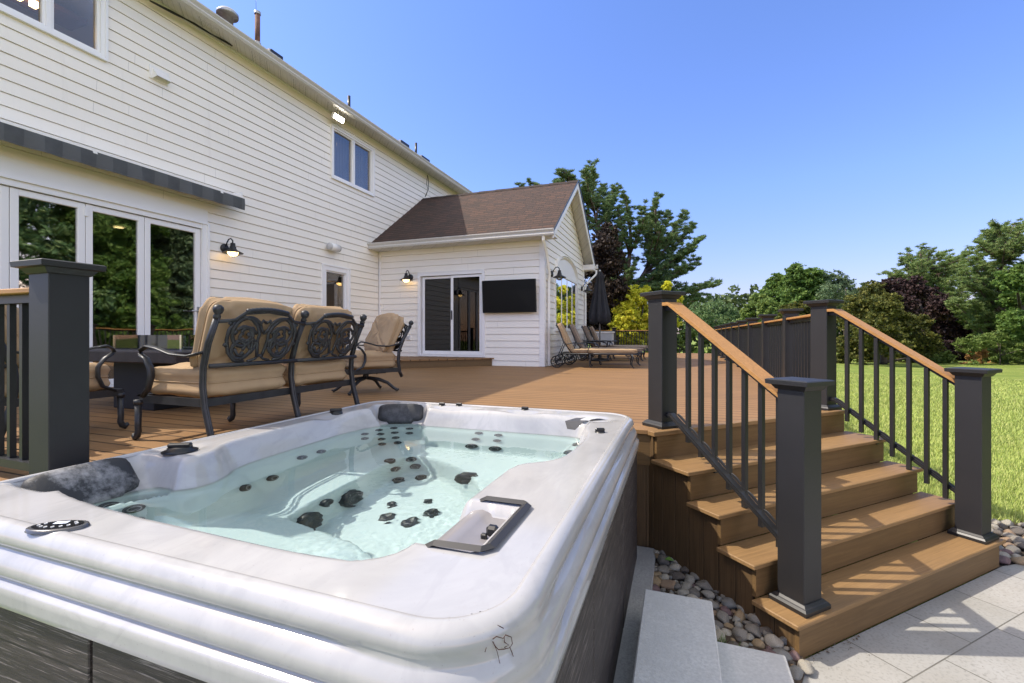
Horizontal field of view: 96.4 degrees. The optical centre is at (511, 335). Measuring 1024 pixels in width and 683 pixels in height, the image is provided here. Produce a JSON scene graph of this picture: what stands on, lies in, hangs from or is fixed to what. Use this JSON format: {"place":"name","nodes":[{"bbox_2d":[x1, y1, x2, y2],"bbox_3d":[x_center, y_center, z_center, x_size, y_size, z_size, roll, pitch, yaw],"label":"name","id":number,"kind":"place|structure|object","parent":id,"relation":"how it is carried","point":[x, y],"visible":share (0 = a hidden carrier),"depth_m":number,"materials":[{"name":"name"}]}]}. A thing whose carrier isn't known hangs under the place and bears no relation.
{"place":"outdoors","nodes":[
{"label":"outdoors","id":0,"kind":"place"},
{"bbox_2d":[0,0,597,386],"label":"house","id":1,"kind":"structure","parent":0,"point":[196,91],"depth_m":7.90,"materials":[{"name":"plastic"}]},
{"bbox_2d":[0,185,8,288],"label":"folding door leaf","id":2,"kind":"structure","parent":1,"relation":"in","point":[4,190],"depth_m":5.20,"materials":[{"name":"white plastic"}]},
{"bbox_2d":[9,187,84,307],"bbox_3d":[-5.663,-0.520,5.588,0.065,2.366,0.707,0,0,20],"label":"folding door leaf","id":3,"kind":"structure","parent":1,"relation":"in","point":[40,225],"depth_m":5.52,"materials":[{"name":"white glass"}]},
{"bbox_2d":[0,0,107,61],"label":"window","id":4,"kind":"structure","parent":1,"relation":"in","point":[45,24],"depth_m":5.76,"materials":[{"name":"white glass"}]},
{"bbox_2d":[84,204,143,384],"bbox_3d":[-5.418,-0.520,6.239,0.080,2.366,0.708,0,0,20],"label":"folding door leaf","id":5,"kind":"structure","parent":1,"relation":"in","point":[114,239],"depth_m":6.23,"materials":[{"name":"white glass"}]},
{"bbox_2d":[0,119,244,209],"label":"awning","id":6,"kind":"object","parent":1,"relation":"attached to","point":[19,135],"visible":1,"depth_m":5.89,"materials":[{"name":"fabric"}]},
{"bbox_2d":[144,217,199,334],"bbox_3d":[-5.127,-0.520,6.949,0.141,2.366,0.809,0,0,20],"label":"folding door leaf","id":7,"kind":"structure","parent":1,"relation":"in","point":[171,250],"depth_m":6.93,"materials":[{"name":"white glass"}]},
{"bbox_2d":[220,238,243,256],"bbox_3d":[-4.667,-1.465,7.627,0.352,0.326,0.314,0,0,20],"label":"wall lamp","id":8,"kind":"object","parent":1,"relation":"attached to","point":[231,250],"visible":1,"depth_m":7.60,"materials":[{"name":"black metal"}]},
{"bbox_2d":[326,243,341,251],"bbox_3d":[-3.906,-1.922,9.999,0.200,0.159,0.340,0,0,20],"label":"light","id":9,"kind":"object","parent":1,"relation":"attached to","point":[333,247],"visible":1,"depth_m":9.90,"materials":[{"name":"grey plastic"}]},
{"bbox_2d":[320,263,350,350],"bbox_3d":[-3.957,-0.503,10.217,0.135,2.095,0.895,0,0,20],"label":"door","id":10,"kind":"structure","parent":1,"relation":"in","point":[345,272],"depth_m":10.45,"materials":[{"name":"white wood"}]},
{"bbox_2d":[331,110,344,123],"bbox_3d":[-3.795,-4.793,9.980,0.099,0.223,0.340,0,0,20],"label":"flood light","id":11,"kind":"object","parent":1,"relation":"attached to","point":[337,117],"visible":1,"depth_m":9.96,"materials":[{"name":"white"}]},
{"bbox_2d":[330,123,374,196],"bbox_3d":[-3.752,-4.067,10.774,0.140,1.205,1.500,0,0,20],"label":"window","id":12,"kind":"structure","parent":1,"relation":"in","point":[353,141],"depth_m":10.75,"materials":[{"name":"white glass"}]},
{"bbox_2d":[400,270,412,282],"bbox_3d":[-2.572,-1.441,11.161,0.314,0.327,0.352,0,0,20],"label":"wall lamp","id":13,"kind":"object","parent":1,"relation":"attached to","point":[407,278],"visible":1,"depth_m":11.12,"materials":[{"name":"black metal"}]},
{"bbox_2d":[422,276,450,353],"bbox_3d":[-1.799,-0.492,11.110,0.859,1.885,0.050,0,0,20],"label":"sliding door leaf","id":14,"kind":"structure","parent":1,"relation":"in","point":[436,291],"depth_m":11.13,"materials":[{"name":"white glass"}]},
{"bbox_2d":[451,274,481,354],"bbox_3d":[-1.082,-0.492,10.809,0.814,1.885,0.055,0,0,20],"label":"sliding door leaf","id":15,"kind":"structure","parent":1,"relation":"in","point":[466,290],"depth_m":10.82,"materials":[{"name":"white glass"}]},
{"bbox_2d":[482,279,536,312],"bbox_3d":[-0.064,-0.887,10.351,1.290,0.741,0.159,0,0,20],"label":"television","id":16,"kind":"object","parent":1,"relation":"attached to","point":[509,296],"visible":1,"depth_m":10.29,"materials":[{"name":"black plastic"}]},
{"bbox_2d":[551,267,565,279],"bbox_3d":[1.084,-1.440,10.626,0.352,0.326,0.314,0,0,20],"label":"wall lamp","id":17,"kind":"object","parent":1,"relation":"attached to","point":[559,275],"visible":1,"depth_m":10.61,"materials":[{"name":"black metal"}]},
{"bbox_2d":[554,256,578,331],"bbox_3d":[1.447,-1.100,12.227,0.140,1.980,2.596,0,0,20],"label":"arched window","id":18,"kind":"structure","parent":1,"relation":"in","point":[566,289],"depth_m":12.16,"materials":[{"name":"white glass"}]},
{"bbox_2d":[581,283,592,293],"bbox_3d":[2.294,-1.437,13.950,0.352,0.327,0.314,0,0,20],"label":"wall lamp","id":19,"kind":"object","parent":1,"relation":"attached to","point":[588,290],"visible":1,"depth_m":13.94,"materials":[{"name":"black metal"}]},
{"bbox_2d":[197,0,1023,333],"label":"sky","id":20,"kind":"structure","parent":0,"point":[847,136],"materials":[{"name":"blue"}]},
{"bbox_2d":[587,338,1023,658],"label":"lawn","id":21,"kind":"structure","parent":0,"point":[1014,371],"depth_m":18.97,"materials":[{"name":"green plant"}]},
{"bbox_2d":[0,353,838,547],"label":"deck","id":22,"kind":"structure","parent":21,"relation":"on","point":[618,384],"depth_m":5.05,"materials":[{"name":"brown wood"}]},
{"bbox_2d":[0,258,106,474],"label":"deck railing","id":23,"kind":"object","parent":22,"relation":"on","point":[52,301],"visible":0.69,"depth_m":2.07,"materials":[{"name":"black metal"}]},
{"bbox_2d":[5,305,129,433],"bbox_3d":[-3.312,0.205,3.151,0.682,0.993,0.841,0,0,20],"label":"armchair","id":24,"kind":"object","parent":22,"relation":"on","point":[99,381],"visible":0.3,"depth_m":3.26,"materials":[{"name":"metal"}]},
{"bbox_2d":[89,335,220,410],"bbox_3d":[-3.428,0.345,4.706,1.840,0.700,1.300,0,0,20],"label":"fire table","id":25,"kind":"object","parent":22,"relation":"on","point":[130,375],"visible":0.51,"depth_m":4.30,"materials":[{"name":"metal"}]},
{"bbox_2d":[131,297,366,439],"bbox_3d":[-1.901,0.220,3.544,0.842,0.963,1.420,0,0,20],"label":"loveseat","id":26,"kind":"object","parent":22,"relation":"on","point":[246,349],"visible":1,"depth_m":3.11,"materials":[{"name":"metal"}]},
{"bbox_2d":[331,313,413,395],"bbox_3d":[-1.752,0.202,5.698,0.817,0.986,0.682,0,0,-44],"label":"armchair","id":27,"kind":"object","parent":22,"relation":"on","point":[377,356],"visible":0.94,"depth_m":5.60,"materials":[{"name":"fabric"}]},
{"bbox_2d":[550,323,637,368],"bbox_3d":[1.805,0.207,10.055,1.838,0.980,0.740,0,0,12],"label":"sun lounger","id":28,"kind":"object","parent":22,"relation":"on","point":[572,350],"visible":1,"depth_m":9.86,"materials":[{"name":"fabric"}]},
{"bbox_2d":[589,270,610,360],"bbox_3d":[2.412,-0.555,12.558,0.572,2.500,0.587,0,0,40],"label":"umbrella","id":29,"kind":"object","parent":22,"relation":"on","point":[599,312],"visible":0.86,"depth_m":12.43,"materials":[{"name":"black fabric"}]},
{"bbox_2d":[583,340,616,360],"bbox_3d":[2.401,0.412,12.535,0.950,0.555,0.950,0,0,20],"label":"side table","id":30,"kind":"object","parent":22,"relation":"on","point":[607,341],"visible":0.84,"depth_m":12.35,"materials":[{"name":"metal"}]},
{"bbox_2d":[592,332,614,345],"bbox_3d":[3.024,0.225,15.181,0.700,0.700,0.500,0,0,20],"label":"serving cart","id":31,"kind":"object","parent":22,"relation":"on","point":[606,335],"visible":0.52,"depth_m":14.95,"materials":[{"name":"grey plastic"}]},
{"bbox_2d":[564,324,643,365],"bbox_3d":[2.191,0.208,10.969,1.838,0.979,0.740,0,0,12],"label":"sun lounger","id":32,"kind":"object","parent":22,"relation":"on","point":[575,334],"visible":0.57,"depth_m":10.83,"materials":[{"name":"fabric"}]},
{"bbox_2d":[577,326,645,360],"bbox_3d":[2.786,0.208,12.799,1.838,0.978,0.740,0,0,14],"label":"sun lounger","id":33,"kind":"object","parent":22,"relation":"on","point":[587,332],"visible":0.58,"depth_m":12.67,"materials":[{"name":"fabric"}]},
{"bbox_2d":[585,326,647,358],"bbox_3d":[3.145,0.206,13.786,1.838,0.982,0.740,0,0,14],"label":"sun lounger","id":34,"kind":"object","parent":22,"relation":"on","point":[593,333],"visible":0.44,"depth_m":13.67,"materials":[{"name":"fabric"}]},
{"bbox_2d":[589,327,647,350],"bbox_3d":[2.918,0.180,19.423,6.038,1.030,0.238,0,0,20],"label":"deck railing","id":35,"kind":"object","parent":22,"relation":"on","point":[621,331],"visible":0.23,"depth_m":18.76,"materials":[{"name":"black metal"}]},
{"bbox_2d":[714,309,810,377],"bbox_3d":[5.394,0.180,10.956,0.238,1.030,14.120,0,0,20],"label":"deck railing","id":36,"kind":"object","parent":22,"relation":"on","point":[770,345],"visible":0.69,"depth_m":6.48,"materials":[{"name":"black metal"}]},
{"bbox_2d":[584,222,630,336],"bbox_3d":[4.020,-1.746,21.197,3.033,7.053,3.984,0,0,20],"label":"copper beech","id":37,"kind":"object","parent":21,"relation":"on","point":[609,262],"visible":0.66,"depth_m":20.07,"materials":[{"name":"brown plant"}]},
{"bbox_2d":[514,157,722,344],"bbox_3d":[6.101,-4.578,24.972,12.162,10.796,6.026,0,0,4],"label":"tree","id":38,"kind":"object","parent":21,"relation":"on","point":[664,260],"visible":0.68,"depth_m":24.14,"materials":[{"name":"green plant"}]},
{"bbox_2d":[613,546,655,682],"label":"concrete pad","id":39,"kind":"object","parent":21,"relation":"on","point":[643,576],"visible":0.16,"depth_m":2.55,"materials":[{"name":"grey concrete"}]},
{"bbox_2d":[0,400,638,682],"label":"hot tub","id":40,"kind":"object","parent":39,"relation":"on","point":[522,573],"visible":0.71,"depth_m":1.20,"materials":[{"name":"plastic"}]},
{"bbox_2d":[93,424,579,560],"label":"water","id":41,"kind":"structure","parent":40,"relation":"in","point":[382,490],"depth_m":2.07,"materials":[{"name":"clear liquid"}]},
{"bbox_2d":[607,281,683,344],"bbox_3d":[5.723,-0.327,20.070,3.489,4.205,2.218,0,0,-1],"label":"bush","id":42,"kind":"object","parent":21,"relation":"on","point":[626,314],"visible":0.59,"depth_m":19.82,"materials":[{"name":"yellow plant"}]},
{"bbox_2d":[677,330,710,352],"bbox_3d":[10.388,0.586,24.129,4.370,2.368,1.662,0,0,4],"label":"shrub","id":43,"kind":"object","parent":21,"relation":"on","point":[680,342],"visible":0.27,"depth_m":23.76,"materials":[{"name":"green plant"}]},
{"bbox_2d":[682,298,743,335],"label":"evergreen tree","id":44,"kind":"object","parent":21,"relation":"on","point":[715,314],"visible":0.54,"depth_m":51.52,"materials":[{"name":"green plant"}]},
{"bbox_2d":[717,642,793,682],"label":"concrete step","id":45,"kind":"object","parent":21,"relation":"on","point":[739,664],"visible":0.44,"depth_m":2.10,"materials":[{"name":"grey concrete"}]},
{"bbox_2d":[632,589,721,682],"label":"concrete step","id":46,"kind":"object","parent":45,"relation":"on","point":[677,640],"visible":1,"depth_m":2.04,"materials":[{"name":"grey concrete"}]},
{"bbox_2d":[735,292,781,323],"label":"linden tree","id":47,"kind":"object","parent":21,"relation":"on","point":[755,306],"visible":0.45,"depth_m":44.21,"materials":[{"name":"green plant"}]},
{"bbox_2d":[586,283,994,345],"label":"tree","id":48,"kind":"object","parent":21,"relation":"on","point":[733,299],"visible":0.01,"depth_m":69.09,"materials":[{"name":"green plant"}]},
{"bbox_2d":[774,300,810,319],"bbox_3d":[21.430,-0.505,34.547,5.213,4.601,3.325,0,0,-31],"label":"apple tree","id":49,"kind":"object","parent":21,"relation":"on","point":[805,307],"visible":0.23,"depth_m":35.14,"materials":[{"name":"green plant"}]},
{"bbox_2d":[756,261,832,305],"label":"oak tree","id":50,"kind":"object","parent":21,"relation":"on","point":[797,282],"visible":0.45,"depth_m":47.97,"materials":[{"name":"green plant"}]},
{"bbox_2d":[648,409,1005,657],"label":"deck stairs","id":51,"kind":"structure","parent":21,"relation":"on","point":[872,501],"depth_m":3.06,"materials":[{"name":"brown wood"}]},
{"bbox_2d":[640,290,834,618],"bbox_3d":[1.366,0.570,3.009,0.262,1.810,1.308,0,0,-25],"label":"stair railing","id":52,"kind":"object","parent":51,"relation":"on","point":[795,530],"visible":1,"depth_m":2.74,"materials":[{"name":"black metal"}]},
{"bbox_2d":[803,299,1002,544],"bbox_3d":[3.170,0.570,3.850,0.262,1.810,1.308,0,0,-25],"label":"stair railing","id":53,"kind":"object","parent":51,"relation":"on","point":[971,489],"visible":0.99,"depth_m":3.52,"materials":[{"name":"black metal"}]},
{"bbox_2d":[815,269,863,335],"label":"evergreen tree","id":54,"kind":"object","parent":21,"relation":"on","point":[842,285],"visible":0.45,"depth_m":46.04,"materials":[{"name":"green plant"}]},
{"bbox_2d":[655,518,1023,682],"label":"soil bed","id":55,"kind":"object","parent":21,"relation":"on","point":[801,657],"visible":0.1,"depth_m":2.58,"materials":[{"name":"brown soil"}]},
{"bbox_2d":[653,576,661,586],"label":"pebble","id":56,"kind":"object","parent":55,"relation":"on","point":[656,580],"visible":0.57,"depth_m":2.93,"materials":[{"name":"stone"}]},
{"bbox_2d":[655,565,669,573],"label":"pebble","id":57,"kind":"object","parent":55,"relation":"on","point":[663,569],"visible":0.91,"depth_m":3.04,"materials":[{"name":"stone"}]},
{"bbox_2d":[657,555,669,565],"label":"pebble","id":58,"kind":"object","parent":55,"relation":"on","point":[661,560],"visible":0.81,"depth_m":3.13,"materials":[{"name":"stone"}]},
{"bbox_2d":[659,574,668,579],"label":"pebble","id":59,"kind":"object","parent":55,"relation":"on","point":[664,576],"visible":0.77,"depth_m":2.98,"materials":[{"name":"stone"}]},
{"bbox_2d":[660,579,675,590],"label":"pebble","id":60,"kind":"object","parent":55,"relation":"on","point":[668,585],"visible":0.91,"depth_m":2.89,"materials":[{"name":"stone"}]},
{"bbox_2d":[668,563,680,570],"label":"pebble","id":61,"kind":"object","parent":55,"relation":"on","point":[675,566],"visible":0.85,"depth_m":3.07,"materials":[{"name":"stone"}]},
{"bbox_2d":[671,571,685,580],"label":"pebble","id":62,"kind":"object","parent":55,"relation":"on","point":[677,575],"visible":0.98,"depth_m":2.98,"materials":[{"name":"stone"}]},
{"bbox_2d":[677,588,688,595],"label":"pebble","id":63,"kind":"object","parent":55,"relation":"on","point":[683,592],"visible":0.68,"depth_m":2.81,"materials":[{"name":"stone"}]},
{"bbox_2d":[680,566,688,573],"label":"pebble","id":64,"kind":"object","parent":55,"relation":"on","point":[685,569],"visible":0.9,"depth_m":3.03,"materials":[{"name":"stone"}]},
{"bbox_2d":[681,581,692,589],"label":"pebble","id":65,"kind":"object","parent":55,"relation":"on","point":[688,585],"visible":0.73,"depth_m":2.87,"materials":[{"name":"stone"}]},
{"bbox_2d":[684,575,694,583],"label":"pebble","id":66,"kind":"object","parent":55,"relation":"on","point":[690,578],"visible":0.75,"depth_m":2.95,"materials":[{"name":"stone"}]},
{"bbox_2d":[689,587,699,597],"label":"pebble","id":67,"kind":"object","parent":55,"relation":"on","point":[694,591],"visible":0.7,"depth_m":2.81,"materials":[{"name":"stone"}]},
{"bbox_2d":[695,580,712,590],"bbox_3d":[1.220,1.578,2.891,0.114,0.058,0.082,-1,8,32],"label":"pebble","id":68,"kind":"object","parent":55,"relation":"on","point":[703,584],"visible":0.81,"depth_m":2.87,"materials":[{"name":"stone"}]},
{"bbox_2d":[701,590,714,598],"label":"pebble","id":69,"kind":"object","parent":55,"relation":"on","point":[707,594],"visible":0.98,"depth_m":2.79,"materials":[{"name":"stone"}]},
{"bbox_2d":[708,600,719,609],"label":"pebble","id":70,"kind":"object","parent":55,"relation":"on","point":[715,605],"visible":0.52,"depth_m":2.70,"materials":[{"name":"stone"}]},
{"bbox_2d":[716,629,725,641],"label":"pebble","id":71,"kind":"object","parent":55,"relation":"on","point":[719,632],"visible":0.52,"depth_m":2.48,"materials":[{"name":"stone"}]},
{"bbox_2d":[716,610,729,622],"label":"pebble","id":72,"kind":"object","parent":55,"relation":"on","point":[722,616],"visible":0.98,"depth_m":2.60,"materials":[{"name":"stone"}]},
{"bbox_2d":[720,606,732,615],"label":"pebble","id":73,"kind":"object","parent":55,"relation":"on","point":[727,610],"visible":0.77,"depth_m":2.66,"materials":[{"name":"stone"}]},
{"bbox_2d":[721,628,731,635],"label":"pebble","id":74,"kind":"object","parent":55,"relation":"on","point":[727,632],"visible":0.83,"depth_m":2.50,"materials":[{"name":"stone"}]},
{"bbox_2d":[721,597,736,609],"bbox_3d":[1.292,1.595,2.722,0.088,0.061,0.087,11,-8,-33],"label":"pebble","id":75,"kind":"object","parent":55,"relation":"on","point":[729,603],"visible":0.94,"depth_m":2.70,"materials":[{"name":"stone"}]},
{"bbox_2d":[733,609,745,623],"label":"pebble","id":76,"kind":"object","parent":55,"relation":"on","point":[739,613],"visible":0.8,"depth_m":2.60,"materials":[{"name":"stone"}]},
{"bbox_2d":[732,627,747,640],"bbox_3d":[1.245,1.627,2.491,0.080,0.064,0.082,1,7,-14],"label":"pebble","id":77,"kind":"object","parent":55,"relation":"on","point":[739,631],"visible":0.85,"depth_m":2.48,"materials":[{"name":"stone"}]},
{"bbox_2d":[745,623,761,637],"bbox_3d":[1.326,1.621,2.512,0.085,0.052,0.099,10,-1,7],"label":"pebble","id":78,"kind":"object","parent":55,"relation":"on","point":[753,629],"visible":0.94,"depth_m":2.49,"materials":[{"name":"stone"}]},
{"bbox_2d":[747,613,760,624],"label":"pebble","id":79,"kind":"object","parent":55,"relation":"on","point":[752,618],"visible":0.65,"depth_m":2.58,"materials":[{"name":"stone"}]},
{"bbox_2d":[752,638,764,648],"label":"pebble","id":80,"kind":"object","parent":55,"relation":"on","point":[758,643],"visible":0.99,"depth_m":2.41,"materials":[{"name":"stone"}]},
{"bbox_2d":[759,626,772,634],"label":"pebble","id":81,"kind":"object","parent":55,"relation":"on","point":[765,628],"visible":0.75,"depth_m":2.49,"materials":[{"name":"stone"}]},
{"bbox_2d":[764,634,783,648],"bbox_3d":[1.392,1.627,2.432,0.095,0.068,0.078,1,1,16],"label":"pebble","id":82,"kind":"object","parent":55,"relation":"on","point":[773,641],"visible":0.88,"depth_m":2.42,"materials":[{"name":"stone"}]},
{"bbox_2d":[773,648,792,660],"bbox_3d":[1.381,1.640,2.343,0.103,0.054,0.062,2,-2,13],"label":"pebble","id":83,"kind":"object","parent":55,"relation":"on","point":[785,653],"visible":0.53,"depth_m":2.34,"materials":[{"name":"stone"}]},
{"bbox_2d":[789,650,800,661],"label":"pebble","id":84,"kind":"object","parent":55,"relation":"on","point":[794,654],"visible":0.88,"depth_m":2.33,"materials":[{"name":"stone"}]},
{"bbox_2d":[789,665,803,679],"bbox_3d":[1.387,1.647,2.242,0.093,0.045,0.068,0,0,-33],"label":"pebble","id":85,"kind":"object","parent":55,"relation":"on","point":[797,672],"visible":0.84,"depth_m":2.22,"materials":[{"name":"stone"}]},
{"bbox_2d":[797,659,813,674],"bbox_3d":[1.455,1.644,2.268,0.070,0.057,0.077,0,0,-36],"label":"pebble","id":86,"kind":"object","parent":55,"relation":"on","point":[806,666],"visible":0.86,"depth_m":2.25,"materials":[{"name":"stone"}]},
{"bbox_2d":[997,523,1007,529],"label":"pebble","id":87,"kind":"object","parent":55,"relation":"on","point":[1002,526],"visible":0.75,"depth_m":3.95,"materials":[{"name":"stone"}]},
{"bbox_2d":[999,555,1010,564],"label":"pebble","id":88,"kind":"object","parent":55,"relation":"on","point":[1004,560],"visible":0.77,"depth_m":3.34,"materials":[{"name":"stone"}]},
{"bbox_2d":[1000,519,1013,526],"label":"pebble","id":89,"kind":"object","parent":55,"relation":"on","point":[1008,522],"visible":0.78,"depth_m":4.00,"materials":[{"name":"stone"}]},
{"bbox_2d":[1005,545,1020,553],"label":"pebble","id":90,"kind":"object","parent":55,"relation":"on","point":[1014,549],"visible":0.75,"depth_m":3.50,"materials":[{"name":"stone"}]},
{"bbox_2d":[1009,535,1023,542],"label":"pebble","id":91,"kind":"object","parent":55,"relation":"on","point":[1014,538],"visible":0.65,"depth_m":3.67,"materials":[{"name":"stone"}]},
{"bbox_2d":[1010,527,1023,536],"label":"pebble","id":92,"kind":"object","parent":55,"relation":"on","point":[1018,531],"visible":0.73,"depth_m":3.81,"materials":[{"name":"stone"}]},
{"bbox_2d":[1011,556,1023,564],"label":"pebble","id":93,"kind":"object","parent":55,"relation":"on","point":[1018,560],"visible":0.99,"depth_m":3.34,"materials":[{"name":"stone"}]},
{"bbox_2d":[1013,542,1023,548],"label":"pebble","id":94,"kind":"object","parent":55,"relation":"on","point":[1019,545],"visible":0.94,"depth_m":3.57,"materials":[{"name":"stone"}]},
{"bbox_2d":[836,280,946,364],"bbox_3d":[22.392,-0.566,27.565,9.226,5.751,4.608,0,0,-34],"label":"maple tree","id":95,"kind":"object","parent":21,"relation":"on","point":[875,301],"visible":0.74,"depth_m":26.68,"materials":[{"name":"green plant"}]},
{"bbox_2d":[802,564,1023,682],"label":"patio paving","id":96,"kind":"structure","parent":21,"relation":"on","point":[979,633],"depth_m":2.47,"materials":[{"name":"grey concrete"}]},
{"bbox_2d":[660,570,970,679],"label":"leaf litter","id":97,"kind":"object","parent":96,"relation":"on","point":[790,645],"visible":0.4,"depth_m":2.45,"materials":[{"name":"brown plant"}]},
{"bbox_2d":[876,242,974,333],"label":"deciduous tree","id":98,"kind":"object","parent":21,"relation":"on","point":[941,271],"visible":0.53,"depth_m":40.85,"materials":[{"name":"green plant"}]},
{"bbox_2d":[878,275,974,360],"bbox_3d":[29.968,-0.860,32.943,10.450,7.216,4.861,0,0,-22],"label":"copper beech","id":99,"kind":"object","parent":21,"relation":"on","point":[948,327],"visible":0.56,"depth_m":31.92,"materials":[{"name":"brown plant"}]},
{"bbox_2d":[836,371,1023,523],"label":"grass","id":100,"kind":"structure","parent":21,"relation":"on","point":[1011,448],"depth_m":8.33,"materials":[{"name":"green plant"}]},
{"bbox_2d":[927,350,959,362],"bbox_3d":[26.970,1.733,28.516,2.747,1.702,1.550,0,0,-36],"label":"shrub","id":101,"kind":"object","parent":21,"relation":"on","point":[945,356],"visible":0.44,"depth_m":28.14,"materials":[{"name":"green plant"}]},
{"bbox_2d":[960,348,991,363],"bbox_3d":[28.234,1.558,27.479,3.636,1.825,1.327,0,0,-12],"label":"dead shrub","id":102,"kind":"object","parent":21,"relation":"on","point":[980,355],"visible":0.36,"depth_m":27.13,"materials":[{"name":"brown plant"}]},
{"bbox_2d":[944,217,1023,361],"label":"deciduous tree","id":103,"kind":"object","parent":21,"relation":"on","point":[1002,249],"visible":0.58,"depth_m":29.59,"materials":[{"name":"green plant"}]},
{"bbox_2d":[951,329,1023,365],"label":"bush","id":104,"kind":"object","parent":21,"relation":"on","point":[994,340],"visible":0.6,"depth_m":26.67,"materials":[{"name":"green plant"}]},
{"bbox_2d":[988,261,1023,362],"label":"oak tree","id":105,"kind":"object","parent":21,"relation":"on","point":[1010,320],"visible":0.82,"depth_m":26.64,"materials":[{"name":"green plant"}]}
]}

